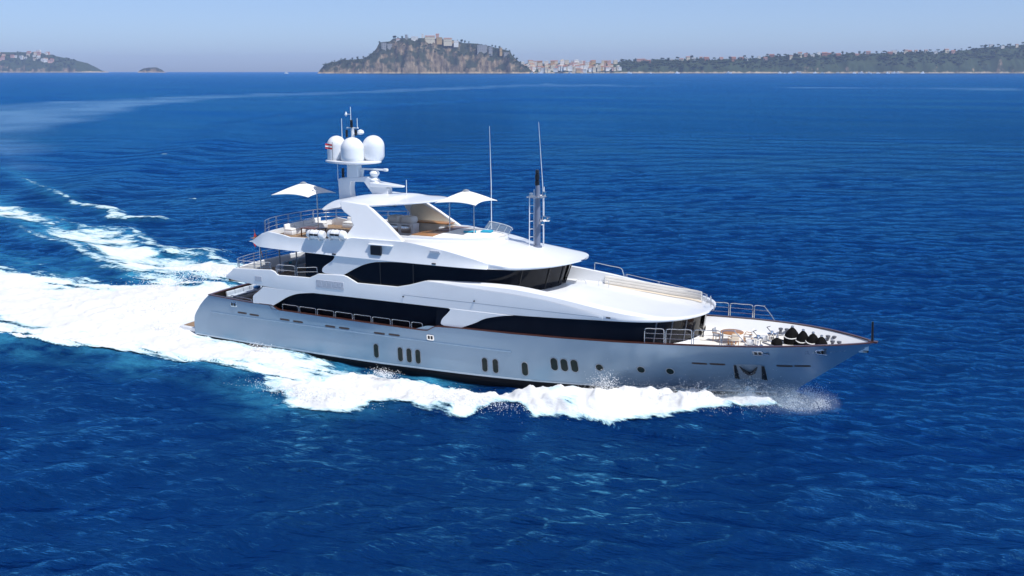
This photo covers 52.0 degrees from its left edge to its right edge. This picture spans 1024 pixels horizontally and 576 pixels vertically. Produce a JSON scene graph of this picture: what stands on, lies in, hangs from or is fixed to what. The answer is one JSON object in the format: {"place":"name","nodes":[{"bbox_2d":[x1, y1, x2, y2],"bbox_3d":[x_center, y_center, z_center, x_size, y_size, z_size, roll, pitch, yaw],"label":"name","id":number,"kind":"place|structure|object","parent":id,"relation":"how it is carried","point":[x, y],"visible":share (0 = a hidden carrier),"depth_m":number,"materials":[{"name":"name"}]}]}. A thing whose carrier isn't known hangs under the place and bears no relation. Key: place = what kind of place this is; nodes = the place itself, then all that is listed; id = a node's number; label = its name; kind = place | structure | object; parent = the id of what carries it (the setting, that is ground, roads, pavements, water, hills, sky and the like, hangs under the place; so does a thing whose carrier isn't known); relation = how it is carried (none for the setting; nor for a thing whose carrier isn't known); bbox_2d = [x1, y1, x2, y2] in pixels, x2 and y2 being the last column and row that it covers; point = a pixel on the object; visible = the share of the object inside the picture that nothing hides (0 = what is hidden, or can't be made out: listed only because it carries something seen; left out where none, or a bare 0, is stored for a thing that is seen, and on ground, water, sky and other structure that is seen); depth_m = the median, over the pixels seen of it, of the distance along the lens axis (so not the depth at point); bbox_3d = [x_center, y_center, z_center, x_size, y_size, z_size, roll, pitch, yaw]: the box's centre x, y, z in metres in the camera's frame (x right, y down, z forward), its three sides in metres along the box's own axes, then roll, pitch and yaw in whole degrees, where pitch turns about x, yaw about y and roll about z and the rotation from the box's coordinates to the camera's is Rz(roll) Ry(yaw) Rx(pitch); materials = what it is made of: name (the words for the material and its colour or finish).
{"place":"outdoors","nodes":[
{"label":"outdoors","id":0,"kind":"place"},
{"bbox_2d":[0,52,105,71],"bbox_3d":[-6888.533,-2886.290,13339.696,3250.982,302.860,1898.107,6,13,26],"label":"hills","id":1,"kind":"structure","parent":0,"point":[22,66],"depth_m":13144.34,"materials":[{"name":"green plant"}]},
{"bbox_2d":[0,52,75,68],"bbox_3d":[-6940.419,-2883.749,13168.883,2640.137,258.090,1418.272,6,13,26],"label":"woods","id":2,"kind":"object","parent":1,"relation":"on","point":[39,58],"visible":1,"depth_m":13169.99,"materials":[{"name":"green plant"}]},
{"bbox_2d":[139,67,163,71],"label":"hill","id":3,"kind":"structure","parent":0,"point":[153,69],"depth_m":13119.70,"materials":[{"name":"grey"}]},
{"bbox_2d":[318,38,533,72],"bbox_3d":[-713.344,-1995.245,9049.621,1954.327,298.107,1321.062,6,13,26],"label":"hill","id":4,"kind":"structure","parent":0,"point":[416,60],"depth_m":8791.34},
{"bbox_2d":[381,43,385,50],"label":"watch tower","id":5,"kind":"structure","parent":4,"relation":"on","point":[383,45],"depth_m":8795.35,"materials":[{"name":"grey paint"}]},
{"bbox_2d":[411,36,417,40],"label":"chapel","id":6,"kind":"structure","parent":4,"relation":"on","point":[414,38],"depth_m":8805.48,"materials":[{"name":"white paint"}]},
{"bbox_2d":[323,37,528,67],"bbox_3d":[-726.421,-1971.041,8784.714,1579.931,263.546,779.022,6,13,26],"label":"woods","id":7,"kind":"object","parent":4,"relation":"on","point":[495,49],"visible":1,"depth_m":8803.12,"materials":[{"name":"green plant"}]},
{"bbox_2d":[425,36,434,43],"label":"palace","id":8,"kind":"structure","parent":4,"relation":"on","point":[430,39],"depth_m":8814.92,"materials":[{"name":"beige paint"}]},
{"bbox_2d":[436,37,441,44],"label":"palace wing","id":9,"kind":"structure","parent":4,"relation":"on","point":[439,40],"depth_m":8821.45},
{"bbox_2d":[443,38,451,45],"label":"terraced house","id":10,"kind":"structure","parent":4,"relation":"on","point":[447,41],"depth_m":8820.19,"materials":[{"name":"beige paint"}]},
{"bbox_2d":[477,45,486,53],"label":"fortress","id":11,"kind":"structure","parent":4,"relation":"on","point":[482,48],"depth_m":8805.49,"materials":[{"name":"grey paint"}]},
{"bbox_2d":[480,230,492,232],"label":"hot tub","id":12,"kind":"object","parent":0,"point":[486,231],"visible":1,"depth_m":82.64,"materials":[{"name":"blue liquid"}]},
{"bbox_2d":[0,72,1023,575],"bbox_3d":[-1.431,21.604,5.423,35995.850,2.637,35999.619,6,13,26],"label":"sea","id":13,"kind":"structure","parent":0,"point":[890,206],"depth_m":89.44,"materials":[{"name":"blue liquid"}]},
{"bbox_2d":[55,261,565,416],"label":"wake spray","id":14,"kind":"object","parent":13,"relation":"on","point":[380,375],"visible":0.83,"depth_m":85.61,"materials":[{"name":"white liquid"}]},
{"bbox_2d":[0,115,780,424],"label":"wake foam","id":15,"kind":"object","parent":13,"relation":"on","point":[80,316],"visible":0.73,"depth_m":89.33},
{"bbox_2d":[180,107,877,400],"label":"motor yacht","id":16,"kind":"object","parent":13,"relation":"on","point":[420,289],"visible":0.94,"depth_m":79.04,"materials":[{"name":"silver metal"}]},
{"bbox_2d":[226,284,261,299],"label":"lounge sofa","id":17,"kind":"object","parent":16,"relation":"on","point":[247,291],"visible":0.66,"depth_m":93.32,"materials":[{"name":"white fabric"}]},
{"bbox_2d":[275,257,304,271],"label":"lounge sofa","id":18,"kind":"object","parent":16,"relation":"on","point":[300,261],"visible":0.67,"depth_m":91.19,"materials":[{"name":"grey fabric"}]},
{"bbox_2d":[272,182,334,226],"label":"sun canopy","id":19,"kind":"object","parent":16,"relation":"on","point":[304,189],"visible":0.99,"depth_m":88.20,"materials":[{"name":"white fabric"}]},
{"bbox_2d":[284,217,327,234],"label":"lounge sofa","id":20,"kind":"object","parent":16,"relation":"on","point":[292,228],"visible":0.89,"depth_m":89.62,"materials":[{"name":"white fabric"}]},
{"bbox_2d":[299,226,326,236],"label":"table","id":21,"kind":"object","parent":16,"relation":"on","point":[312,227],"visible":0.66,"depth_m":87.30,"materials":[{"name":"brown wood"}]},
{"bbox_2d":[306,229,325,240],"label":"life raft","id":22,"kind":"object","parent":16,"relation":"on","point":[315,234],"visible":1,"depth_m":82.75,"materials":[{"name":"grey paint"}]},
{"bbox_2d":[305,252,345,276],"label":"aft lounge window","id":23,"kind":"structure","parent":16,"relation":"in","point":[312,260],"depth_m":83.72,"materials":[{"name":"black glass"}]},
{"bbox_2d":[325,143,332,159],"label":"courtesy flag","id":24,"kind":"object","parent":16,"relation":"on","point":[328,146],"visible":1,"depth_m":85.73,"materials":[{"name":"red fabric"}]},
{"bbox_2d":[327,229,346,240],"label":"life raft","id":25,"kind":"object","parent":16,"relation":"on","point":[332,234],"visible":1,"depth_m":81.87,"materials":[{"name":"plastic"}]},
{"bbox_2d":[262,286,435,327],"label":"saloon window","id":26,"kind":"structure","parent":16,"relation":"in","point":[426,315],"depth_m":83.03,"materials":[{"name":"black glass"}]},
{"bbox_2d":[342,217,387,227],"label":"lounge sofa","id":27,"kind":"object","parent":16,"relation":"on","point":[348,223],"visible":0.12,"depth_m":92.09,"materials":[{"name":"white fabric"}]},
{"bbox_2d":[346,262,571,289],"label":"bridge window","id":28,"kind":"structure","parent":16,"relation":"in","point":[379,273],"depth_m":78.82,"materials":[{"name":"black glass"}]},
{"bbox_2d":[435,189,496,232],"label":"sun canopy","id":29,"kind":"object","parent":16,"relation":"on","point":[465,196],"visible":1,"depth_m":81.55,"materials":[{"name":"white fabric"}]},
{"bbox_2d":[436,307,706,343],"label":"forward window","id":30,"kind":"structure","parent":16,"relation":"in","point":[560,327],"depth_m":74.04,"materials":[{"name":"black glass"}]},
{"bbox_2d":[712,327,723,341],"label":"deck chair","id":31,"kind":"object","parent":16,"relation":"on","point":[714,332],"visible":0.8,"depth_m":74.65,"materials":[{"name":"grey paint"}]},
{"bbox_2d":[720,329,743,342],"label":"deck table","id":32,"kind":"object","parent":16,"relation":"on","point":[737,331],"visible":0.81,"depth_m":74.21,"materials":[{"name":"brown wood"}]},
{"bbox_2d":[728,334,739,344],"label":"deck chair","id":33,"kind":"object","parent":16,"relation":"on","point":[735,337],"visible":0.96,"depth_m":72.93,"materials":[{"name":"white wood"}]},
{"bbox_2d":[743,329,753,341],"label":"deck chair","id":34,"kind":"object","parent":16,"relation":"on","point":[748,336],"visible":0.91,"depth_m":73.89,"materials":[{"name":"white fabric"}]},
{"bbox_2d":[771,336,782,345],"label":"fabric cover","id":35,"kind":"object","parent":16,"relation":"on","point":[777,341],"visible":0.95,"depth_m":72.56,"materials":[{"name":"black fabric"}]},
{"bbox_2d":[783,325,797,344],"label":"fabric cover","id":36,"kind":"object","parent":16,"relation":"on","point":[790,335],"visible":0.91,"depth_m":72.92,"materials":[{"name":"black fabric"}]},
{"bbox_2d":[796,329,807,344],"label":"fabric cover","id":37,"kind":"object","parent":16,"relation":"on","point":[802,337],"visible":0.86,"depth_m":72.41,"materials":[{"name":"black fabric"}]},
{"bbox_2d":[805,331,817,344],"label":"fabric cover","id":38,"kind":"object","parent":16,"relation":"on","point":[812,338],"visible":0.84,"depth_m":71.86,"materials":[{"name":"black fabric"}]},
{"bbox_2d":[815,335,827,344],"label":"fabric cover","id":39,"kind":"object","parent":16,"relation":"on","point":[821,339],"visible":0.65,"depth_m":71.42,"materials":[{"name":"black fabric"}]},
{"bbox_2d":[586,365,831,419],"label":"bow spray","id":40,"kind":"object","parent":13,"relation":"on","point":[796,400],"visible":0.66,"depth_m":72.06,"materials":[{"name":"white liquid"}]},
{"bbox_2d":[675,385,755,392],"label":"bow foam","id":41,"kind":"object","parent":13,"relation":"on","point":[708,387],"visible":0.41,"depth_m":73.02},
{"bbox_2d":[0,0,1023,71],"label":"sky","id":42,"kind":"structure","parent":0,"point":[106,35],"materials":[{"name":"blue"}]},
{"bbox_2d":[524,46,1023,72],"bbox_3d":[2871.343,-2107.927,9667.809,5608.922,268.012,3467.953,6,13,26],"label":"hills","id":43,"kind":"structure","parent":0,"point":[997,63],"depth_m":9287.05,"materials":[{"name":"green plant"}]},
{"bbox_2d":[618,44,1023,69],"bbox_3d":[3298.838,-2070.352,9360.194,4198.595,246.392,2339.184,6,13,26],"label":"woods","id":44,"kind":"object","parent":43,"relation":"on","point":[785,59],"visible":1,"depth_m":9340.33,"materials":[{"name":"green plant"}]}
]}

